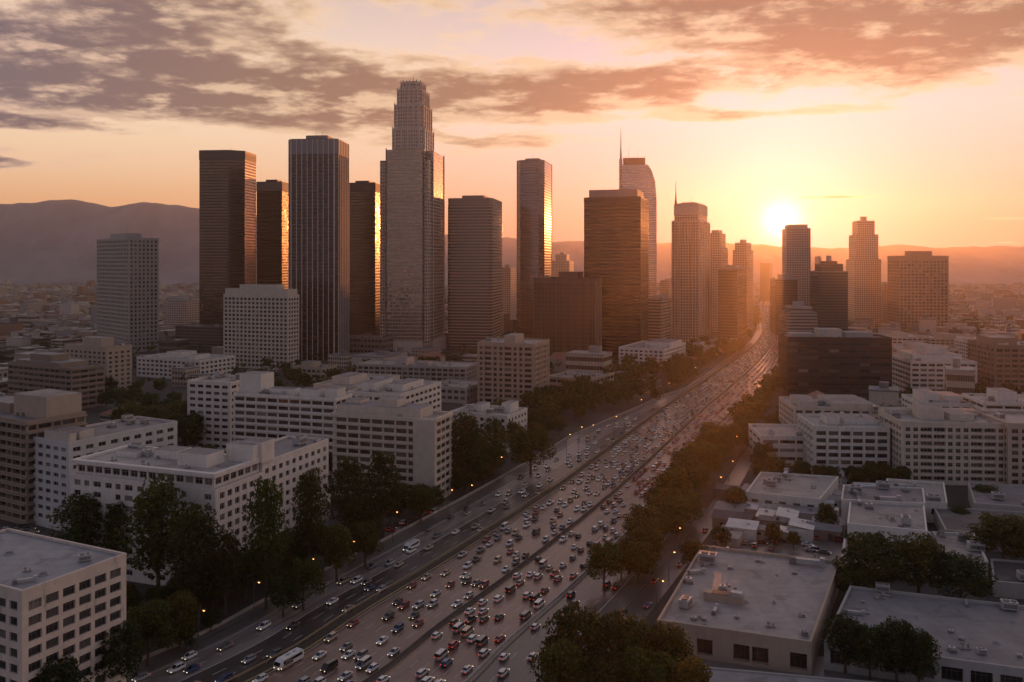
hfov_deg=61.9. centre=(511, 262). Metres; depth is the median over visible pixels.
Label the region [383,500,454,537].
car park
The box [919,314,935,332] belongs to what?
city building
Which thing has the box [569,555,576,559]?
car
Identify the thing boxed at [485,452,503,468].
tree
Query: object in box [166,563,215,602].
tree
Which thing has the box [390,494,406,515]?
tree
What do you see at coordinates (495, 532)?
car
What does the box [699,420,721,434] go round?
tree
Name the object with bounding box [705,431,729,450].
tree
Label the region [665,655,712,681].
tree
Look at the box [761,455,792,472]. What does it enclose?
tree
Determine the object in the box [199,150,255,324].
dark tower
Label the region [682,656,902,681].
forecourt
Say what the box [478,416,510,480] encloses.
tree
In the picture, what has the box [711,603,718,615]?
duct unit
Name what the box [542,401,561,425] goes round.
tree
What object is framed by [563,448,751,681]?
side street
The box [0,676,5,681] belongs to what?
window
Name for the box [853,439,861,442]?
window
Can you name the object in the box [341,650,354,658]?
car
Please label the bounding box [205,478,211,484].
window
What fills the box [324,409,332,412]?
window
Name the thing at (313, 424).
window
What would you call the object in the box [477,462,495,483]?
tree
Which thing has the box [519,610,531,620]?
van
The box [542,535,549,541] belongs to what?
suv
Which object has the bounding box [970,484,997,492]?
tree
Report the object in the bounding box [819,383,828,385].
window
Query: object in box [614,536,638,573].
tree
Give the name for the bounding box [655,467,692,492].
tree
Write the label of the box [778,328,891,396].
office slab
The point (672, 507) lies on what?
tree
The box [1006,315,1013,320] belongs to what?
city building
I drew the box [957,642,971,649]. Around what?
roof vent
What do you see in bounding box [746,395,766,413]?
tree
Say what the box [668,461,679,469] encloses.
tree
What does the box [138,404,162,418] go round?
tree
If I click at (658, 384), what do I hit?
office
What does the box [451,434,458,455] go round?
tree
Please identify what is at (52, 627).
window
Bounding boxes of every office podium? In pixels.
[175,322,222,352]
[349,335,392,353]
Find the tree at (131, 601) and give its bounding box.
[126,588,144,616]
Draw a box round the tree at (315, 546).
[301,525,331,566]
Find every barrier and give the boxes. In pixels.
[361,311,772,681]
[464,420,733,681]
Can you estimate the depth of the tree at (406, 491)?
294.56 m
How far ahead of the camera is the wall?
278.36 m
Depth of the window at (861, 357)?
543.25 m
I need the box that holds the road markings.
[132,345,771,681]
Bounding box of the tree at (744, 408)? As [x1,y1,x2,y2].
[726,400,750,427]
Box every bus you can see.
[273,647,303,670]
[403,539,419,550]
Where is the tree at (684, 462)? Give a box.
[672,458,708,488]
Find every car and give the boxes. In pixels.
[27,529,38,532]
[132,672,150,681]
[182,650,196,660]
[183,663,200,673]
[217,641,232,650]
[241,653,255,663]
[253,672,267,681]
[286,621,298,629]
[312,650,326,659]
[326,597,338,604]
[338,671,352,680]
[340,642,352,650]
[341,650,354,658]
[342,604,353,611]
[347,618,359,626]
[361,578,371,584]
[365,584,374,590]
[366,662,378,672]
[367,563,376,568]
[376,585,386,591]
[376,636,388,644]
[377,675,389,681]
[387,647,400,655]
[392,597,402,605]
[394,561,403,566]
[407,581,416,588]
[409,611,419,618]
[412,618,423,626]
[421,573,431,579]
[424,544,433,549]
[430,589,440,596]
[431,631,441,638]
[441,569,450,575]
[446,580,454,587]
[449,618,458,625]
[451,529,459,533]
[452,599,462,606]
[460,572,469,577]
[461,665,472,673]
[464,591,473,598]
[464,607,474,614]
[471,579,480,585]
[477,608,487,614]
[478,598,486,604]
[478,616,488,622]
[485,540,493,545]
[492,530,499,534]
[494,613,504,620]
[494,634,505,642]
[499,652,508,660]
[501,565,509,571]
[506,548,513,553]
[512,551,519,556]
[513,572,520,578]
[515,580,524,585]
[521,552,529,557]
[526,571,534,576]
[527,652,537,660]
[530,623,539,629]
[540,587,548,593]
[545,565,553,570]
[559,562,566,567]
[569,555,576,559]
[569,572,576,577]
[571,544,577,548]
[643,601,651,607]
[651,577,658,582]
[742,540,751,545]
[757,539,767,544]
[801,541,813,545]
[805,546,816,551]
[818,549,830,553]
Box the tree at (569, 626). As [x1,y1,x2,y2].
[538,601,615,680]
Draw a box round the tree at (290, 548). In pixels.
[271,533,298,576]
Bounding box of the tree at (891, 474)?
[880,471,900,480]
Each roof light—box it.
[4,551,14,555]
[38,571,47,576]
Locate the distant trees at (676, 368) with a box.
[96,305,1023,413]
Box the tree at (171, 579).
[163,578,173,589]
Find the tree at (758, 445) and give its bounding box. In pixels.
[752,442,776,457]
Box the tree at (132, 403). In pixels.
[119,401,138,413]
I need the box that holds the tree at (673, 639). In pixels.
[642,621,699,665]
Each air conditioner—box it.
[78,552,90,562]
[678,595,691,609]
[698,550,717,564]
[800,629,808,635]
[875,582,889,593]
[975,647,986,654]
[1000,598,1018,611]
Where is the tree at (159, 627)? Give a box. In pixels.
[126,598,181,666]
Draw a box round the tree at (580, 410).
[571,405,586,422]
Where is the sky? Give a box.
[0,0,1023,247]
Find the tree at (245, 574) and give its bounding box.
[229,551,268,597]
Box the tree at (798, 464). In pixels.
[793,459,811,474]
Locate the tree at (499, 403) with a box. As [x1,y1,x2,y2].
[490,398,504,405]
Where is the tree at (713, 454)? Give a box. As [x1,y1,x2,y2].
[693,442,722,480]
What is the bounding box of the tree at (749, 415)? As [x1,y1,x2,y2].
[740,410,757,426]
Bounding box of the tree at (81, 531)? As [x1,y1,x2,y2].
[45,493,110,546]
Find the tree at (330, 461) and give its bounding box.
[329,452,332,472]
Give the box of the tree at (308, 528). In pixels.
[289,467,330,568]
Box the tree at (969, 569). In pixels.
[925,550,998,599]
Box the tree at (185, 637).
[174,624,198,650]
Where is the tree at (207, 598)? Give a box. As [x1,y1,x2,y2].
[191,587,212,609]
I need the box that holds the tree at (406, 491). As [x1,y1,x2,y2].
[393,481,408,500]
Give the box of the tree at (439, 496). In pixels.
[428,485,445,506]
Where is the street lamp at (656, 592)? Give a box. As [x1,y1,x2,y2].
[656,579,664,609]
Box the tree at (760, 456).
[749,450,768,465]
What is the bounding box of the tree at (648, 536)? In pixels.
[625,527,664,566]
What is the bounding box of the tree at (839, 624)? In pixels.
[820,612,870,673]
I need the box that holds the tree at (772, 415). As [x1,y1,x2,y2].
[767,413,777,418]
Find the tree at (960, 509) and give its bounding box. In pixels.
[949,505,971,514]
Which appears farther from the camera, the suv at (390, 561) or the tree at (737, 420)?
the tree at (737, 420)
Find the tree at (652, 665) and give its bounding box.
[616,645,677,681]
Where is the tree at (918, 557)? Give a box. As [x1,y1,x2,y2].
[889,532,950,592]
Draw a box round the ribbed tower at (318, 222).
[288,135,348,359]
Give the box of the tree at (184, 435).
[162,411,207,446]
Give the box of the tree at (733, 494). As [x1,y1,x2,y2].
[723,486,747,505]
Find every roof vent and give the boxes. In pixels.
[765,621,775,627]
[873,593,884,599]
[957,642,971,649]
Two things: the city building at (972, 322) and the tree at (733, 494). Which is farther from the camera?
the city building at (972, 322)
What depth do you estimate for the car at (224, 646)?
187.75 m
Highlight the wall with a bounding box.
[131,364,720,663]
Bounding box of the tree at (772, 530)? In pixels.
[764,522,783,544]
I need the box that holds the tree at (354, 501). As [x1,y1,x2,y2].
[322,455,373,545]
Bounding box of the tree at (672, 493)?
[651,487,686,517]
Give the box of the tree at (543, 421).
[535,417,553,432]
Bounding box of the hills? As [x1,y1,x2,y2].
[0,199,1023,285]
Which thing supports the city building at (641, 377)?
on the ground at (956, 495)
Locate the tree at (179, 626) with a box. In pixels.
[165,615,190,639]
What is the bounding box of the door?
[827,533,832,540]
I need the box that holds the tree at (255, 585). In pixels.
[241,548,269,586]
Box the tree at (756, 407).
[747,399,765,419]
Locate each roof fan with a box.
[684,576,692,583]
[718,584,726,590]
[947,645,956,652]
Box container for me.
[797,531,803,540]
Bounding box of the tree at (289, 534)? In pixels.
[280,528,305,558]
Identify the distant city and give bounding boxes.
[0,279,1023,344]
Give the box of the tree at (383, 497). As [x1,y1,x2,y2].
[363,450,405,536]
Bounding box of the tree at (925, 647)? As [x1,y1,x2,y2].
[897,627,941,681]
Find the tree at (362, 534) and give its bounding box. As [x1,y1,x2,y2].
[350,521,384,566]
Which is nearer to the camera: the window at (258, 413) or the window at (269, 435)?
the window at (269, 435)
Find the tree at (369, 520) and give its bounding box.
[358,517,380,535]
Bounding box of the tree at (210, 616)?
[200,607,222,630]
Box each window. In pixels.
[0,598,5,606]
[0,613,5,621]
[0,629,5,637]
[0,645,5,653]
[0,660,5,668]
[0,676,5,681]
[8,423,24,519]
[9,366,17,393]
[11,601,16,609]
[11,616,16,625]
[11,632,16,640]
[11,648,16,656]
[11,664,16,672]
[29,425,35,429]
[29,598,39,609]
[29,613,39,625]
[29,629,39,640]
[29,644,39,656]
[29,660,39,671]
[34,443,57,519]
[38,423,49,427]
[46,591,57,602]
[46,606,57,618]
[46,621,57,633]
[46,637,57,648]
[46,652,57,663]
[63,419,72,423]
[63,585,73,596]
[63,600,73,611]
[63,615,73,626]
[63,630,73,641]
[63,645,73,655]
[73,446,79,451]
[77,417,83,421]
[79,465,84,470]
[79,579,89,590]
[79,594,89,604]
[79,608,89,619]
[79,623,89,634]
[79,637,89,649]
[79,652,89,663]
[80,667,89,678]
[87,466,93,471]
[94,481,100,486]
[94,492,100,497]
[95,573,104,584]
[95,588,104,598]
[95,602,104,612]
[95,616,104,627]
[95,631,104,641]
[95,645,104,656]
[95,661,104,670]
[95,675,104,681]
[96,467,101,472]
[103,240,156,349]
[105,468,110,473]
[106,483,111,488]
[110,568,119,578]
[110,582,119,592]
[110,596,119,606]
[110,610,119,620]
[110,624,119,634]
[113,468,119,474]
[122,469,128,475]
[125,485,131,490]
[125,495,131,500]
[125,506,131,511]
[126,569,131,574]
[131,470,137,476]
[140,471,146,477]
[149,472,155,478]
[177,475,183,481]
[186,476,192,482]
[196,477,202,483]
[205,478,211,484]
[205,494,210,499]
[216,477,220,484]
[223,474,228,481]
[225,297,297,366]
[231,471,235,478]
[238,469,242,476]
[245,467,249,473]
[246,397,254,400]
[246,404,254,407]
[246,411,254,414]
[246,418,254,421]
[252,464,256,470]
[257,398,265,401]
[257,405,265,408]
[257,412,265,415]
[257,419,265,422]
[257,426,265,429]
[257,433,265,436]
[268,413,276,416]
[268,420,276,423]
[268,427,276,430]
[268,434,276,437]
[279,399,287,402]
[279,406,287,409]
[279,428,287,431]
[290,400,298,403]
[290,407,298,410]
[290,414,298,417]
[290,421,298,424]
[301,400,310,403]
[301,408,310,411]
[301,415,310,418]
[301,422,310,425]
[301,429,310,432]
[312,401,321,404]
[312,408,321,411]
[312,415,321,419]
[312,423,321,426]
[312,430,321,433]
[324,402,332,405]
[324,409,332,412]
[324,416,332,419]
[324,431,332,434]
[337,417,345,421]
[337,425,345,428]
[337,432,345,436]
[337,440,345,444]
[337,448,345,451]
[349,418,357,421]
[349,426,357,429]
[349,433,357,437]
[349,441,357,445]
[349,449,357,452]
[360,419,369,422]
[360,426,369,430]
[360,434,369,438]
[360,442,369,445]
[360,450,369,453]
[360,457,369,461]
[372,419,381,423]
[372,427,381,431]
[372,435,381,439]
[372,443,381,446]
[384,420,393,424]
[384,428,393,432]
[384,436,393,439]
[384,444,393,447]
[396,421,405,425]
[396,429,405,432]
[396,437,405,440]
[396,444,405,448]
[396,452,405,456]
[396,460,405,464]
[396,468,405,472]
[429,386,439,410]
[442,433,448,491]
[698,639,712,653]
[734,644,749,659]
[752,647,767,662]
[763,440,777,442]
[780,440,794,443]
[780,449,794,451]
[780,457,794,459]
[789,342,797,345]
[790,652,806,668]
[799,342,807,345]
[799,362,807,365]
[809,362,817,365]
[809,382,817,385]
[816,431,825,434]
[816,438,825,441]
[816,445,825,448]
[816,453,825,456]
[816,460,825,463]
[819,343,828,345]
[819,349,828,351]
[819,356,828,358]
[819,363,828,365]
[819,369,828,371]
[819,376,828,378]
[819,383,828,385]
[829,343,838,345]
[829,349,838,352]
[829,356,838,358]
[829,363,838,365]
[829,369,838,372]
[829,376,838,378]
[829,383,838,385]
[829,389,838,392]
[829,431,837,434]
[829,438,837,441]
[829,446,837,449]
[829,453,837,456]
[829,460,837,463]
[830,651,849,664]
[840,349,848,352]
[840,369,848,372]
[840,389,848,392]
[841,431,849,434]
[841,439,849,442]
[841,446,849,449]
[841,453,849,456]
[841,460,849,463]
[850,343,859,345]
[850,350,859,352]
[850,356,859,358]
[850,363,859,365]
[850,370,859,372]
[850,376,859,378]
[850,383,859,385]
[850,390,859,392]
[853,432,861,435]
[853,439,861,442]
[853,446,861,449]
[853,453,861,456]
[857,656,877,668]
[860,343,869,345]
[860,350,869,352]
[860,356,869,359]
[860,363,869,365]
[860,370,869,372]
[860,376,869,379]
[865,432,874,435]
[865,439,874,442]
[865,446,874,449]
[865,454,874,457]
[871,356,879,359]
[871,376,879,379]
[878,432,886,435]
[878,439,886,442]
[878,447,886,450]
[878,454,886,457]
[880,416,900,466]
[881,343,890,345]
[881,350,890,352]
[881,356,890,359]
[881,363,890,365]
[881,370,890,372]
[881,377,890,379]
[885,659,904,672]
[888,261,946,328]
[920,666,933,676]
[921,427,930,430]
[921,434,930,437]
[921,441,930,444]
[921,448,930,451]
[921,455,930,458]
[921,462,930,465]
[921,469,930,472]
[921,476,930,479]
[934,428,943,430]
[934,435,943,437]
[934,442,943,444]
[934,449,943,451]
[934,455,943,458]
[934,462,943,465]
[934,469,943,472]
[934,476,943,479]
[941,666,962,681]
[969,344,989,387]
[971,428,980,431]
[971,435,980,438]
[971,442,980,445]
[971,449,980,452]
[971,456,980,459]
[971,463,980,466]
[971,470,980,473]
[971,477,980,480]
[971,670,991,681]
[984,428,994,431]
[984,435,994,438]
[984,442,994,445]
[984,449,994,452]
[984,456,994,459]
[984,463,994,466]
[984,470,994,473]
[984,477,994,480]
[986,406,1002,408]
[1000,674,1021,681]
[1005,406,1020,408]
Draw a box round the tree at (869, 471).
[859,464,881,482]
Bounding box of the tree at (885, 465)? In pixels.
[881,461,894,469]
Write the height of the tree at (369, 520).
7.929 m
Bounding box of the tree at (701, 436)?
[694,433,709,443]
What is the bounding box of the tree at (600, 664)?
[561,650,636,681]
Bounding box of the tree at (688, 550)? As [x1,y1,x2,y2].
[679,538,708,564]
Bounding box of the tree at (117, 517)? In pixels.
[98,501,131,551]
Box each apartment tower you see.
[477,333,549,406]
[502,265,515,318]
[660,278,670,297]
[815,256,820,263]
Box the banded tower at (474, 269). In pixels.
[448,195,501,348]
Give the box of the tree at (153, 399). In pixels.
[135,392,163,407]
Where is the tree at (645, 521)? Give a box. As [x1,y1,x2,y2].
[625,515,666,543]
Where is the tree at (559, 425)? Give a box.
[551,417,566,435]
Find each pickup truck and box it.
[457,551,467,556]
[464,615,476,623]
[471,523,479,528]
[472,555,481,561]
[476,546,485,551]
[514,534,522,539]
[523,515,531,519]
[549,569,558,576]
[559,536,566,541]
[610,517,616,522]
[611,582,620,589]
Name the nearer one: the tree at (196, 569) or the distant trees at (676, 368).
the tree at (196, 569)
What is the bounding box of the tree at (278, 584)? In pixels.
[264,567,300,616]
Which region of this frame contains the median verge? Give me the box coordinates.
[233,301,764,681]
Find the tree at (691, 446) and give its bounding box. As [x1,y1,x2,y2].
[683,442,714,465]
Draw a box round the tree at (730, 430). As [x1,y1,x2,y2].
[720,423,740,451]
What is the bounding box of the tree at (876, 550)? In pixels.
[832,530,918,586]
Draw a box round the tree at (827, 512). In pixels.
[813,503,838,524]
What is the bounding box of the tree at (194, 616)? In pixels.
[189,609,201,626]
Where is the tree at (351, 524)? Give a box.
[346,520,365,552]
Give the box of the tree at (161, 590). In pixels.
[154,582,180,598]
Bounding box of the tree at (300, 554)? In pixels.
[292,544,315,572]
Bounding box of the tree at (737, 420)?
[732,416,744,429]
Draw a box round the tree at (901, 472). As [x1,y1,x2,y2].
[890,467,909,479]
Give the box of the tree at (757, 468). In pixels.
[752,463,764,475]
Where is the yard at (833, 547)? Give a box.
[717,509,845,565]
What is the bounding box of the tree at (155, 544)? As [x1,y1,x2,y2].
[109,473,200,587]
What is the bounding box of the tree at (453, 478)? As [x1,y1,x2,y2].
[451,470,458,491]
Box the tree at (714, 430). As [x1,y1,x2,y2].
[705,428,724,439]
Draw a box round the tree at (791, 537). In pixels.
[785,531,800,548]
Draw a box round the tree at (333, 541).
[316,524,355,581]
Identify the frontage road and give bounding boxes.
[128,302,762,681]
[180,324,761,681]
[473,514,687,681]
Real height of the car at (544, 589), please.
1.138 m
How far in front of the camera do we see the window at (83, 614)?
160.58 m
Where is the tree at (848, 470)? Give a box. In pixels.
[844,465,861,481]
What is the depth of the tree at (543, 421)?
409.40 m
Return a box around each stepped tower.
[380,75,445,354]
[846,216,880,327]
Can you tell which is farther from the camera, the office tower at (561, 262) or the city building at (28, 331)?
the office tower at (561, 262)
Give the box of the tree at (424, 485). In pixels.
[410,483,427,490]
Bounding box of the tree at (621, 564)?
[612,551,631,578]
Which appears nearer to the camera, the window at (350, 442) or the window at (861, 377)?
the window at (350, 442)
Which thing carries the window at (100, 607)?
in the office block at (72, 605)
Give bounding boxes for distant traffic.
[554,305,777,465]
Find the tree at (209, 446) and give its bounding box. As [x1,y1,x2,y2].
[201,444,218,448]
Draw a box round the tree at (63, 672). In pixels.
[30,652,90,681]
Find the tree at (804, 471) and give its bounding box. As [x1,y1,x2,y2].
[796,467,810,474]
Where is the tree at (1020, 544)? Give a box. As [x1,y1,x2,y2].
[999,524,1023,558]
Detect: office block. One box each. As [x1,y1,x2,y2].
[0,528,126,681]
[7,352,104,409]
[223,284,298,369]
[619,338,685,366]
[649,294,670,340]
[748,423,803,465]
[770,274,796,334]
[779,301,816,333]
[881,282,886,324]
[967,335,1023,392]
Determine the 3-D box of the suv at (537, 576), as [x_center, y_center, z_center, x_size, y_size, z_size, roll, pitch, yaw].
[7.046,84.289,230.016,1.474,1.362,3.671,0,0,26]
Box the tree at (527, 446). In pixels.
[509,426,557,474]
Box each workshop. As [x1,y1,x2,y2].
[746,468,838,507]
[841,538,922,578]
[927,530,987,580]
[934,507,1023,552]
[968,482,1023,511]
[990,558,1023,598]
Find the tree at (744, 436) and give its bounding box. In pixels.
[734,431,748,450]
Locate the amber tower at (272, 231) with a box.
[256,180,287,288]
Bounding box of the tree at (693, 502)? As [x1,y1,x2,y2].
[679,495,702,528]
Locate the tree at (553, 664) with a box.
[530,637,588,681]
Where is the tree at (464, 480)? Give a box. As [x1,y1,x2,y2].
[450,470,475,493]
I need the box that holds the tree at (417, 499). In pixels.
[407,484,435,523]
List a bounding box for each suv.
[22,526,35,530]
[167,661,185,673]
[215,671,233,681]
[256,620,270,630]
[267,647,282,658]
[292,600,305,608]
[297,675,310,681]
[313,676,325,681]
[324,631,337,641]
[337,576,348,584]
[350,575,362,583]
[354,649,368,659]
[382,610,394,620]
[384,558,394,565]
[386,526,395,530]
[392,622,403,632]
[398,600,409,609]
[406,546,415,552]
[412,599,424,608]
[415,668,429,678]
[420,676,433,681]
[425,525,433,530]
[427,598,438,607]
[432,532,440,537]
[440,658,452,667]
[447,640,459,648]
[461,576,471,584]
[462,561,471,568]
[467,634,478,642]
[478,648,489,657]
[479,579,488,587]
[482,535,490,541]
[493,534,501,539]
[493,555,501,562]
[493,594,503,601]
[497,667,509,677]
[505,539,513,545]
[511,529,518,534]
[511,557,520,564]
[522,521,530,526]
[522,591,531,598]
[531,515,538,520]
[532,509,539,514]
[533,573,542,579]
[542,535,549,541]
[553,575,562,581]
[566,590,575,597]
[591,526,598,530]
[602,580,610,586]
[752,542,757,547]
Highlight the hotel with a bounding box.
[70,435,328,585]
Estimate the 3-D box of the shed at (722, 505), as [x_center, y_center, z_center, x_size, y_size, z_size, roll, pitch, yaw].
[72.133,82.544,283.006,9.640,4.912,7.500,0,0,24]
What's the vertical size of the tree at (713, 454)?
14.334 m
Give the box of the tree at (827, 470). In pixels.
[822,466,841,482]
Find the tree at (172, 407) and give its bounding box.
[159,402,186,445]
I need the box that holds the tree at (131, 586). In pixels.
[126,582,140,608]
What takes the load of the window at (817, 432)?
in the apartment block at (842, 440)
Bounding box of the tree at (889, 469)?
[880,467,893,480]
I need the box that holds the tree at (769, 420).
[764,416,779,423]
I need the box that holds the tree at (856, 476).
[848,470,866,483]
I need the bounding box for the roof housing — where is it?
[704,589,744,605]
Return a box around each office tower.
[97,233,158,351]
[552,252,573,276]
[718,265,746,342]
[760,262,772,300]
[782,224,810,306]
[810,256,847,330]
[887,251,948,330]
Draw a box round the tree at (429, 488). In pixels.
[408,486,435,511]
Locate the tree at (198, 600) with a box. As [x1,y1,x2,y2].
[179,592,200,611]
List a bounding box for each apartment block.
[0,389,87,524]
[33,414,177,532]
[65,336,131,390]
[164,298,198,327]
[187,372,238,452]
[233,371,352,475]
[313,372,399,390]
[331,396,452,501]
[346,377,440,410]
[450,400,526,452]
[779,394,878,423]
[797,412,889,475]
[878,404,1004,484]
[892,344,977,391]
[901,388,973,407]
[961,387,1023,410]
[979,411,1023,484]
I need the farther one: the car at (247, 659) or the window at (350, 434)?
the window at (350, 434)
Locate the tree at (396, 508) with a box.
[381,501,403,523]
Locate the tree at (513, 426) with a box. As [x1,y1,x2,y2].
[503,420,524,451]
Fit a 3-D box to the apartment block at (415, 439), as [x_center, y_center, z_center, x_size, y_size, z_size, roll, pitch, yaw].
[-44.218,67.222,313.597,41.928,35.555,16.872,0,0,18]
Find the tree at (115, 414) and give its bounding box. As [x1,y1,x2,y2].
[107,405,130,419]
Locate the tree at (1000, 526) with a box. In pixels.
[963,511,1023,558]
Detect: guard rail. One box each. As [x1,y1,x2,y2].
[224,328,762,681]
[244,328,763,681]
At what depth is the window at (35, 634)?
151.59 m
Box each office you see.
[0,392,13,397]
[137,350,234,378]
[292,360,336,380]
[357,356,476,380]
[441,379,476,403]
[550,369,614,393]
[640,379,660,392]
[686,341,714,358]
[709,338,736,350]
[873,331,926,343]
[892,342,959,353]
[914,333,972,347]
[954,336,975,358]
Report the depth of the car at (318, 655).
183.49 m
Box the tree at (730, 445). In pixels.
[724,438,735,451]
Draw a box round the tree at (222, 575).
[208,528,245,616]
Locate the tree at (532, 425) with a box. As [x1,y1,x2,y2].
[527,421,543,437]
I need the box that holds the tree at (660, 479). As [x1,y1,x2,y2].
[651,468,683,490]
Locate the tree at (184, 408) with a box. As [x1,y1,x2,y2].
[175,402,186,423]
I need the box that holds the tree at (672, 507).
[660,495,690,522]
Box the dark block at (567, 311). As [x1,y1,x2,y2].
[533,271,601,352]
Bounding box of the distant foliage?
[0,284,1023,406]
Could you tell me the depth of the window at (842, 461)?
341.04 m
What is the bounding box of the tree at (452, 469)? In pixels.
[451,462,456,472]
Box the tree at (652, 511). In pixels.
[621,503,667,537]
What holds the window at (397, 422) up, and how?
in the apartment block at (415, 439)
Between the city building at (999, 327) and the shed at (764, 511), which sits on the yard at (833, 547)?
the shed at (764, 511)
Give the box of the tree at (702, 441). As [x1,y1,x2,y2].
[686,439,706,446]
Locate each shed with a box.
[711,509,754,527]
[713,483,742,497]
[713,501,745,511]
[717,525,743,546]
[725,518,759,540]
[731,501,758,519]
[742,483,750,493]
[747,502,783,515]
[755,508,775,520]
[757,514,786,525]
[757,524,780,539]
[774,503,794,509]
[775,507,798,519]
[780,525,795,539]
[788,517,814,541]
[794,505,818,519]
[806,521,842,540]
[811,516,844,533]
[823,499,834,504]
[828,495,840,508]
[832,490,841,495]
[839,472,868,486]
[851,482,875,485]
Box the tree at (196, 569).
[165,503,224,595]
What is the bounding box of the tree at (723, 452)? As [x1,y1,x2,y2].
[714,444,728,462]
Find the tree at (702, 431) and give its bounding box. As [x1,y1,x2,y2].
[696,428,712,439]
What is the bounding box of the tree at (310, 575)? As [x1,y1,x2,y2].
[281,554,326,609]
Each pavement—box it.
[126,301,762,681]
[540,508,706,681]
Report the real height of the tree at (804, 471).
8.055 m
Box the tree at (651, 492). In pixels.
[642,487,658,504]
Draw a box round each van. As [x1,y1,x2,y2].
[18,523,32,527]
[320,658,337,672]
[355,654,371,669]
[405,518,414,525]
[430,507,438,513]
[434,648,448,660]
[452,621,464,632]
[460,625,473,636]
[475,634,488,646]
[500,522,508,529]
[505,584,515,593]
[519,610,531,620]
[529,592,540,601]
[532,527,539,534]
[533,598,544,608]
[538,559,547,567]
[604,537,612,543]
[833,536,844,541]
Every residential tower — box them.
[671,187,709,343]
[710,230,727,335]
[733,239,752,329]
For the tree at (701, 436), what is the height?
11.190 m
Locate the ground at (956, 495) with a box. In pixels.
[0,289,1023,677]
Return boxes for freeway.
[251,301,777,681]
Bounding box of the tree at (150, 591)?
[143,586,158,602]
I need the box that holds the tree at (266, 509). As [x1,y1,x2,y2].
[242,475,294,609]
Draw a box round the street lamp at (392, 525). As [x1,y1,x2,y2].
[392,511,398,542]
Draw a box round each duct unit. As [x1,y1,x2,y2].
[12,575,36,584]
[685,568,704,574]
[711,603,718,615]
[712,546,728,551]
[789,555,824,567]
[844,608,864,615]
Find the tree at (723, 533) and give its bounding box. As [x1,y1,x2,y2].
[711,525,731,546]
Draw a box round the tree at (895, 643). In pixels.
[874,615,919,681]
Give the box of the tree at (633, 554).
[620,540,657,583]
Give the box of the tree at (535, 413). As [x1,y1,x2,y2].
[527,407,552,423]
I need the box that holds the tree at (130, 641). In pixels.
[87,617,147,680]
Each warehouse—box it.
[657,545,838,674]
[704,667,875,681]
[824,586,1023,681]
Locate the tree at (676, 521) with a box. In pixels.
[668,515,686,539]
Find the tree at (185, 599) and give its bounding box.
[162,589,201,649]
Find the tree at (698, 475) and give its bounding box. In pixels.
[682,464,710,490]
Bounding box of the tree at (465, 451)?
[451,411,486,489]
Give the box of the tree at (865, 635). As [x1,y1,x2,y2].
[852,622,889,679]
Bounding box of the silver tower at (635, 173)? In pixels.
[619,137,656,297]
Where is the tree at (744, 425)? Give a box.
[740,419,755,443]
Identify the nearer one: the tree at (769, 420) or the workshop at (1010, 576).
the workshop at (1010, 576)
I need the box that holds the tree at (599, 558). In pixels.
[585,542,623,589]
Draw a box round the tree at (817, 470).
[811,464,825,474]
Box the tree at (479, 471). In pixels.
[460,459,486,486]
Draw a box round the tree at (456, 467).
[451,455,459,471]
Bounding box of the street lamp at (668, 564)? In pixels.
[668,551,675,580]
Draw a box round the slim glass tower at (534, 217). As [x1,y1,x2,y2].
[517,158,551,337]
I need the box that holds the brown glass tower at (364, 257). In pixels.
[349,181,379,335]
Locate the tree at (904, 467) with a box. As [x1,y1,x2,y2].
[895,465,912,479]
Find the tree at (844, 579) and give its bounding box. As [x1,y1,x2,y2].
[835,563,883,593]
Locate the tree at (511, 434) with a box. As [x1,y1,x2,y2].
[507,428,524,448]
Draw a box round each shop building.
[841,480,925,525]
[847,496,927,541]
[886,478,947,522]
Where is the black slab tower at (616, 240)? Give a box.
[584,189,648,358]
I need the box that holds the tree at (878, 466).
[862,462,887,482]
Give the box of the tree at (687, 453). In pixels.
[670,447,698,462]
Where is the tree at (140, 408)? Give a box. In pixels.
[131,404,145,415]
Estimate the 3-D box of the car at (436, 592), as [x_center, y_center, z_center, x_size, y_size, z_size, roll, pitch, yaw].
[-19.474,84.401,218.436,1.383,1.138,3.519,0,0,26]
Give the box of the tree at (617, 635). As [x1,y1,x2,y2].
[584,608,656,681]
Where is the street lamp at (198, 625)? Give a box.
[198,609,205,646]
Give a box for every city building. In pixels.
[0,317,22,336]
[0,335,9,344]
[0,346,15,362]
[0,360,15,377]
[0,362,7,366]
[0,376,7,392]
[6,335,37,346]
[10,328,39,336]
[12,310,26,316]
[13,349,45,359]
[16,311,38,327]
[18,345,47,352]
[31,335,55,347]
[36,311,45,317]
[39,317,56,320]
[40,331,56,336]
[41,335,62,338]
[47,346,64,352]
[48,323,67,331]
[51,336,81,348]
[57,314,75,321]
[68,326,92,328]
[77,328,96,336]
[100,407,122,421]
[133,350,159,368]
[158,335,190,352]
[159,324,174,329]
[171,363,208,386]
[211,346,222,354]
[246,366,276,371]
[328,350,353,369]
[351,350,400,371]
[390,347,407,356]
[411,345,445,355]
[414,351,445,360]
[445,351,455,360]
[462,353,476,361]
[550,352,565,371]
[565,346,612,370]
[616,371,655,379]
[711,331,717,337]
[807,390,823,396]
[868,381,900,406]
[878,323,898,332]
[917,329,931,334]
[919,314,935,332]
[944,357,974,394]
[945,321,966,325]
[948,327,969,333]
[949,316,959,322]
[965,316,978,322]
[965,319,980,330]
[978,322,994,328]
[979,327,999,334]
[983,314,1001,321]
[990,317,1014,323]
[991,320,1007,324]
[995,324,1020,330]
[996,327,1014,336]
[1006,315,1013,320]
[1013,315,1023,322]
[1017,329,1023,339]

